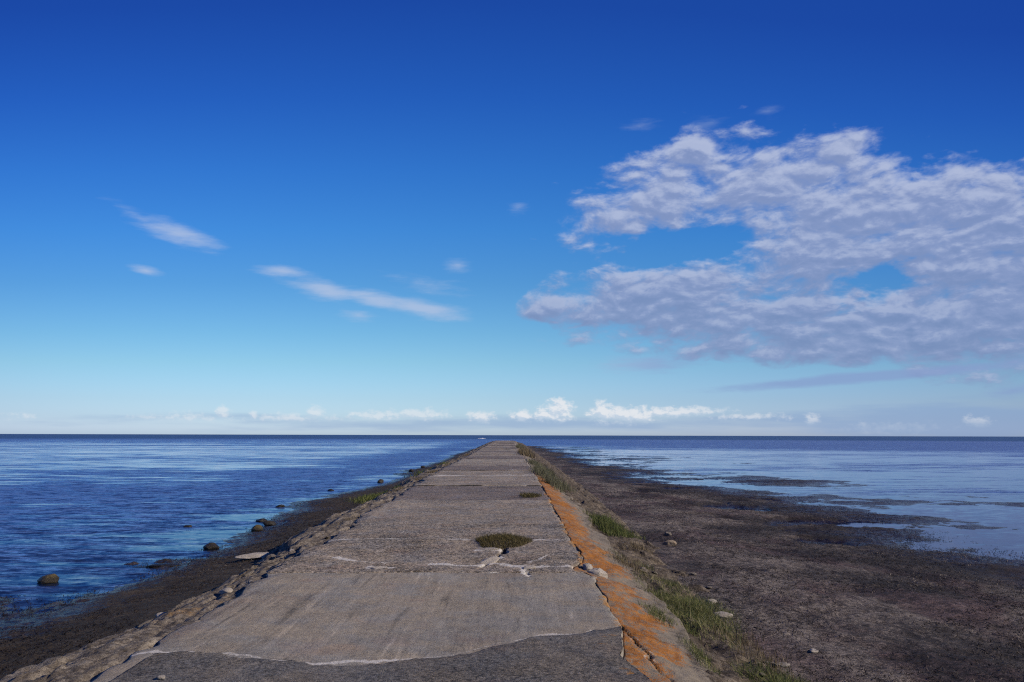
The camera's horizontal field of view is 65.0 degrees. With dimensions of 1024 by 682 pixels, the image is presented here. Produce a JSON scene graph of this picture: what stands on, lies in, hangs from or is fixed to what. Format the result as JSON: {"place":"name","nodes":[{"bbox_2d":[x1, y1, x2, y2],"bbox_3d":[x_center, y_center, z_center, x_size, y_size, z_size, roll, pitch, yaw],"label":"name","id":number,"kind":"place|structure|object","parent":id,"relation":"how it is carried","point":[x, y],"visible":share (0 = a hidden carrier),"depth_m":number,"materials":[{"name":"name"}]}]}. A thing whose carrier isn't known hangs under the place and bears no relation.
{"place":"outdoors","nodes":[
{"label":"outdoors","id":0,"kind":"place"},
{"bbox_2d":[0,434,1023,617],"bbox_3d":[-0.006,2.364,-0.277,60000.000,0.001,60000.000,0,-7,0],"label":"sea","id":1,"kind":"structure","parent":0,"point":[81,514],"depth_m":43.81,"materials":[{"name":"liquid"}]},
{"bbox_2d":[37,574,58,583],"bbox_3d":[-7.493,3.883,13.002,0.307,0.218,0.291,6,-9,-41],"label":"rock","id":2,"kind":"object","parent":1,"relation":"in","point":[49,578],"visible":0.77,"depth_m":12.93,"materials":[{"name":"brown stone"}]},
{"bbox_2d":[0,446,1023,681],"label":"mudflat","id":3,"kind":"structure","parent":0,"point":[876,621],"depth_m":12.49,"materials":[{"name":"brown soil"}]},
{"bbox_2d":[146,563,180,566],"bbox_3d":[-6.318,4.064,14.565,0.598,0.068,0.292,2,-7,-12],"label":"weedy lump","id":4,"kind":"object","parent":3,"relation":"on","point":[164,564],"visible":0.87,"depth_m":14.49,"materials":[{"name":"grey stone"}]},
{"bbox_2d":[203,542,219,549],"bbox_3d":[-6.303,4.322,16.861,0.330,0.183,0.291,2,-7,-15],"label":"rock","id":5,"kind":"object","parent":3,"relation":"on","point":[210,546],"visible":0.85,"depth_m":16.78,"materials":[{"name":"grey stone"}]},
{"bbox_2d":[235,552,268,558],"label":"fallen slab","id":6,"kind":"structure","parent":3,"relation":"on","point":[255,555],"depth_m":14.31,"materials":[{"name":"concrete"}]},
{"bbox_2d":[251,525,262,531],"bbox_3d":[-6.300,4.648,19.875,0.283,0.224,0.321,3,-7,-22],"label":"rock","id":7,"kind":"object","parent":3,"relation":"on","point":[255,528],"visible":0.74,"depth_m":19.77,"materials":[{"name":"stone"}]},
{"bbox_2d":[255,518,266,521],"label":"rock","id":8,"kind":"object","parent":3,"relation":"on","point":[261,520],"visible":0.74,"depth_m":22.07,"materials":[{"name":"stone"}]},
{"bbox_2d":[262,520,275,525],"bbox_3d":[-6.410,4.835,21.246,0.282,0.189,0.346,-3,-7,27],"label":"rock","id":9,"kind":"object","parent":3,"relation":"on","point":[267,523],"visible":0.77,"depth_m":21.14,"materials":[{"name":"stone"}]},
{"bbox_2d":[345,484,400,503],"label":"green turf","id":10,"kind":"structure","parent":3,"relation":"on","point":[365,498],"depth_m":27.65,"materials":[{"name":"green plant"}]},
{"bbox_2d":[0,441,801,681],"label":"causeway","id":11,"kind":"structure","parent":3,"relation":"on","point":[435,601],"depth_m":7.73,"materials":[{"name":"concrete"}]},
{"bbox_2d":[137,620,150,627],"bbox_3d":[-3.710,2.857,8.120,0.079,0.027,0.186,-9,4,15],"label":"rubble stone","id":12,"kind":"object","parent":11,"relation":"on","point":[145,622],"visible":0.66,"depth_m":8.11,"materials":[{"name":"grey stone"}]},
{"bbox_2d":[157,675,164,679],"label":"white stone","id":13,"kind":"object","parent":11,"relation":"on","point":[160,677],"visible":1,"depth_m":5.35,"materials":[{"name":"stone"}]},
{"bbox_2d":[219,587,232,594],"bbox_3d":[-3.148,2.771,8.900,0.179,0.082,0.142,-3,-7,24],"label":"white stone","id":14,"kind":"object","parent":11,"relation":"on","point":[225,590],"visible":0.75,"depth_m":8.85,"materials":[{"name":"stone"}]},
{"bbox_2d":[332,514,356,527],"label":"dry grass","id":15,"kind":"structure","parent":11,"relation":"on","point":[344,520],"depth_m":15.22,"materials":[{"name":"beige plant"}]},
{"bbox_2d":[368,566,387,568],"bbox_3d":[-1.642,2.783,9.863,0.247,0.034,0.137,-3,-4,-1],"label":"concrete shard","id":16,"kind":"object","parent":11,"relation":"on","point":[379,567],"visible":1,"depth_m":9.84,"materials":[{"name":"grey concrete"}]},
{"bbox_2d":[479,547,498,549],"bbox_3d":[-0.320,2.931,11.320,0.313,0.046,0.122,-4,-2,-3],"label":"concrete shard","id":17,"kind":"object","parent":11,"relation":"on","point":[491,548],"visible":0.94,"depth_m":11.29,"materials":[{"name":"grey concrete"}]},
{"bbox_2d":[479,556,499,565],"bbox_3d":[-0.290,2.823,10.307,0.326,0.081,0.214,-6,8,-39],"label":"concrete shard","id":18,"kind":"object","parent":11,"relation":"on","point":[491,559],"visible":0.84,"depth_m":10.27,"materials":[{"name":"grey concrete"}]},
{"bbox_2d":[475,533,534,548],"bbox_3d":[-0.140,2.968,12.098,1.034,0.144,1.536,0,-7,0],"label":"cushion plant","id":19,"kind":"object","parent":11,"relation":"on","point":[514,539],"visible":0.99,"depth_m":11.95,"materials":[{"name":"green plant"}]},
{"bbox_2d":[515,447,534,457],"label":"scrub clump","id":20,"kind":"object","parent":11,"relation":"on","point":[526,452],"visible":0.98,"depth_m":56.80,"materials":[{"name":"green plant"}]},
{"bbox_2d":[522,565,535,568],"bbox_3d":[0.200,2.775,9.832,0.198,0.050,0.143,-3,0,-21],"label":"concrete shard","id":21,"kind":"object","parent":11,"relation":"on","point":[529,567],"visible":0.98,"depth_m":9.80,"materials":[{"name":"grey concrete"}]},
{"bbox_2d":[519,491,541,497],"bbox_3d":[0.446,3.772,19.830,0.621,0.123,0.973,0,-7,0],"label":"grass tuft","id":22,"kind":"object","parent":11,"relation":"on","point":[528,495],"visible":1,"depth_m":19.73,"materials":[{"name":"green plant"}]},
{"bbox_2d":[526,457,541,465],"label":"scrub clump","id":23,"kind":"object","parent":11,"relation":"on","point":[535,462],"visible":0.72,"depth_m":40.51,"materials":[{"name":"green plant"}]},
{"bbox_2d":[529,461,562,478],"bbox_3d":[1.312,5.168,31.934,1.432,0.791,8.362,0,-7,0],"label":"scrub clump","id":24,"kind":"object","parent":11,"relation":"on","point":[540,470],"visible":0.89,"depth_m":31.01,"materials":[{"name":"green plant"}]},
{"bbox_2d":[531,472,578,492],"bbox_3d":[1.446,4.555,25.412,1.702,0.795,5.313,0,-7,0],"label":"scrub clump","id":25,"kind":"object","parent":11,"relation":"on","point":[559,484],"visible":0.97,"depth_m":25.19,"materials":[{"name":"green plant"}]},
{"bbox_2d":[583,563,592,569],"bbox_3d":[0.946,2.846,10.092,0.132,0.114,0.228,9,-1,1],"label":"concrete chunk","id":26,"kind":"object","parent":11,"relation":"on","point":[587,566],"visible":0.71,"depth_m":10.03,"materials":[{"name":"grey concrete"}]},
{"bbox_2d":[587,568,607,578],"bbox_3d":[1.014,2.812,9.685,0.215,0.146,0.196,-6,-9,44],"label":"concrete chunk","id":27,"kind":"object","parent":11,"relation":"on","point":[599,572],"visible":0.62,"depth_m":9.64,"materials":[{"name":"grey concrete"}]},
{"bbox_2d":[596,548,653,578],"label":"dry grass","id":28,"kind":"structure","parent":11,"relation":"on","point":[625,562],"depth_m":11.43,"materials":[{"name":"plant"}]},
{"bbox_2d":[637,600,677,626],"bbox_3d":[1.495,2.778,8.036,0.478,0.287,0.929,0,-7,0],"label":"grass tuft","id":29,"kind":"object","parent":11,"relation":"on","point":[657,614],"visible":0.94,"depth_m":8.07,"materials":[{"name":"green plant"}]},
{"bbox_2d":[675,633,723,675],"bbox_3d":[1.546,2.664,6.735,0.427,0.276,1.118,0,-7,0],"label":"grass tuft","id":30,"kind":"object","parent":11,"relation":"on","point":[702,657],"visible":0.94,"depth_m":6.67,"materials":[{"name":"green plant"}]},
{"bbox_2d":[404,460,447,477],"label":"green turf","id":31,"kind":"structure","parent":3,"relation":"on","point":[419,471],"depth_m":45.96,"materials":[{"name":"green plant"}]},
{"bbox_2d":[0,486,1023,681],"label":"seaweed","id":32,"kind":"object","parent":3,"relation":"on","point":[691,579],"visible":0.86,"depth_m":11.91,"materials":[{"name":"brown plant"}]},
{"bbox_2d":[579,508,645,539],"bbox_3d":[2.109,3.831,16.827,1.375,0.578,3.401,0,-7,0],"label":"grass clump","id":33,"kind":"object","parent":3,"relation":"on","point":[604,522],"visible":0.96,"depth_m":16.25,"materials":[{"name":"green plant"}]},
{"bbox_2d":[662,540,676,545],"bbox_3d":[3.092,3.976,15.789,0.285,0.148,0.185,0,-7,0],"label":"stone","id":34,"kind":"object","parent":3,"relation":"on","point":[671,542],"visible":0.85,"depth_m":15.71,"materials":[{"name":"grey stone"}]},
{"bbox_2d":[631,558,748,649],"bbox_3d":[2.110,3.059,9.727,1.393,0.426,4.899,0,-7,0],"label":"grass clump","id":35,"kind":"object","parent":3,"relation":"on","point":[695,609],"visible":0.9,"depth_m":8.98,"materials":[{"name":"green plant"}]},
{"bbox_2d":[713,611,732,618],"bbox_3d":[2.439,3.178,9.316,0.229,0.071,0.177,3,-7,-22],"label":"stone","id":36,"kind":"object","parent":3,"relation":"on","point":[723,613],"visible":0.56,"depth_m":9.27,"materials":[{"name":"stone"}]},
{"bbox_2d":[724,654,826,681],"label":"grass clump","id":37,"kind":"object","parent":3,"relation":"on","point":[776,678],"visible":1,"depth_m":6.69,"materials":[{"name":"green plant"}]},
{"bbox_2d":[777,662,789,666],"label":"stone","id":38,"kind":"object","parent":3,"relation":"on","point":[785,664],"visible":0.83,"depth_m":7.37,"materials":[{"name":"stone"}]},
{"bbox_2d":[810,648,817,652],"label":"stone","id":39,"kind":"object","parent":3,"relation":"on","point":[812,650],"visible":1,"depth_m":7.89,"materials":[{"name":"stone"}]},
{"bbox_2d":[0,0,1023,436],"label":"sky","id":40,"kind":"structure","parent":0,"point":[234,217],"materials":[{"name":"blue"}]},
{"bbox_2d":[615,537,660,560],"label":"dry grass","id":41,"kind":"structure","parent":0,"point":[638,546],"depth_m":13.88,"materials":[{"name":"plant"}]},
{"bbox_2d":[704,613,809,681],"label":"dry grass","id":42,"kind":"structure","parent":0,"point":[756,646],"depth_m":7.49,"materials":[{"name":"green plant"}]}
]}

